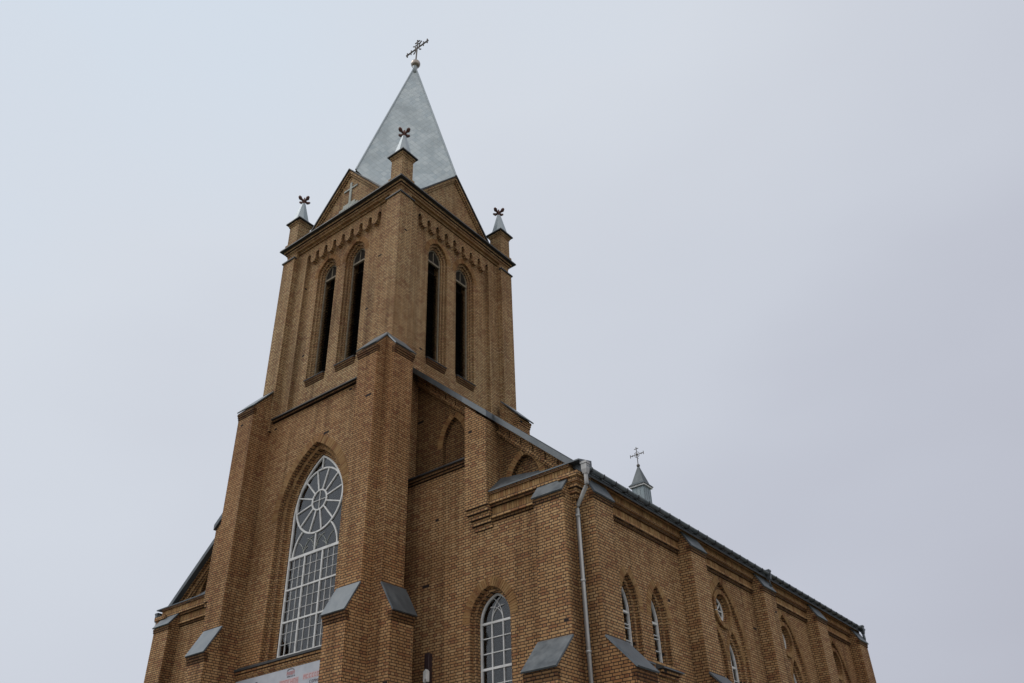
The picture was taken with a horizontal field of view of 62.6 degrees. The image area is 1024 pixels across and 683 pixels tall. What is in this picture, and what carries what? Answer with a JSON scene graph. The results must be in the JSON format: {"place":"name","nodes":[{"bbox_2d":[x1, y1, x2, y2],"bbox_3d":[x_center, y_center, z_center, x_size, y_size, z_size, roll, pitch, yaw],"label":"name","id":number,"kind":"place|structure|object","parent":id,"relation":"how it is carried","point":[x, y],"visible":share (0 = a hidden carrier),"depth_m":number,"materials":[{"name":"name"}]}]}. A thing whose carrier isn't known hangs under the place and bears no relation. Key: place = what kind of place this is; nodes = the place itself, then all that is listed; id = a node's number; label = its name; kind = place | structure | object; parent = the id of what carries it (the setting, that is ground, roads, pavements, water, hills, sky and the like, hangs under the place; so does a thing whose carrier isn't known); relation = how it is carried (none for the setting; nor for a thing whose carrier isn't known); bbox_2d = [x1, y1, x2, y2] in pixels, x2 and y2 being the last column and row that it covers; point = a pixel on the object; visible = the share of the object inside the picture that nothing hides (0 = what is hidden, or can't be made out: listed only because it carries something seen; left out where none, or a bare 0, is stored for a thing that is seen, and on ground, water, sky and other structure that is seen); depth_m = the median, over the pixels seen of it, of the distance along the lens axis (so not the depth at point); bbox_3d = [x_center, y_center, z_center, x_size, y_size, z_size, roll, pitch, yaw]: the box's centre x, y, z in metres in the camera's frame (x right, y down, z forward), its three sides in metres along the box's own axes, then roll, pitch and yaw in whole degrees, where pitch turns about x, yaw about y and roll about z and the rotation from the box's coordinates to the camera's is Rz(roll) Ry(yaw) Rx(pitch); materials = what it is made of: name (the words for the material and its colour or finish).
{"place":"outdoors","nodes":[
{"label":"outdoors","id":0,"kind":"place"},
{"bbox_2d":[144,38,875,682],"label":"church","id":1,"kind":"structure","parent":0,"point":[406,492],"depth_m":26.73,"materials":[{"name":"brick"}]},
{"bbox_2d":[236,660,319,682],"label":"church sign","id":2,"kind":"object","parent":1,"relation":"attached to","point":[307,673],"visible":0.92,"depth_m":24.14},
{"bbox_2d":[272,434,348,657],"bbox_3d":[-6.346,6.234,26.860,3.710,7.070,0.598,-25,-40,30],"label":"arched window","id":3,"kind":"structure","parent":1,"relation":"in","point":[312,561],"depth_m":26.76,"materials":[{"name":"white paint"}]},
{"bbox_2d":[423,653,431,682],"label":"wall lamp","id":4,"kind":"object","parent":1,"relation":"attached to","point":[427,675],"visible":1,"depth_m":22.63,"materials":[{"name":"black paint"}]},
{"bbox_2d":[462,576,517,682],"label":"lancet window","id":5,"kind":"structure","parent":1,"relation":"in","point":[495,624],"depth_m":22.25,"materials":[{"name":"white paint"}]},
{"bbox_2d":[619,565,655,664],"bbox_3d":[3.067,7.280,22.254,0.700,2.684,1.370,-25,-40,30],"label":"lancet window","id":6,"kind":"structure","parent":1,"relation":"in","point":[624,601],"depth_m":22.69,"materials":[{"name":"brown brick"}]},
{"bbox_2d":[647,579,684,681],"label":"lancet window","id":7,"kind":"structure","parent":1,"relation":"in","point":[665,672],"depth_m":23.33,"materials":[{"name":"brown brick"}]},
{"bbox_2d":[712,589,731,629],"bbox_3d":[6.607,8.640,27.069,0.410,1.234,1.240,-25,-40,30],"label":"oculus window","id":8,"kind":"structure","parent":1,"relation":"in","point":[718,612],"depth_m":27.11,"materials":[{"name":"brown brick"}]},
{"bbox_2d":[716,622,728,659],"bbox_3d":[6.273,10.870,25.039,0.386,5.034,1.290,-25,-40,30],"label":"lancet window","id":9,"kind":"structure","parent":1,"relation":"in","point":[717,625],"depth_m":26.34,"materials":[{"name":"brown brick"}]},
{"bbox_2d":[727,628,746,682],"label":"lancet window","id":10,"kind":"structure","parent":1,"relation":"in","point":[731,655],"depth_m":26.85,"materials":[{"name":"brown brick"}]},
{"bbox_2d":[780,622,793,657],"bbox_3d":[9.732,10.801,30.426,0.410,1.234,1.240,-25,-40,30],"label":"oculus window","id":11,"kind":"structure","parent":1,"relation":"in","point":[790,654],"depth_m":30.63,"materials":[{"name":"brown brick"}]},
{"bbox_2d":[791,657,804,682],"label":"lancet window","id":12,"kind":"structure","parent":1,"relation":"in","point":[792,659],"depth_m":30.35,"materials":[{"name":"brown brick"}]},
{"bbox_2d":[832,647,843,679],"bbox_3d":[12.851,12.958,33.777,0.410,1.234,1.240,-25,-40,30],"label":"oculus window","id":13,"kind":"structure","parent":1,"relation":"in","point":[841,676],"depth_m":33.99,"materials":[{"name":"brown brick"}]},
{"bbox_2d":[0,0,1023,682],"label":"sky","id":14,"kind":"structure","parent":0,"point":[769,252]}
]}

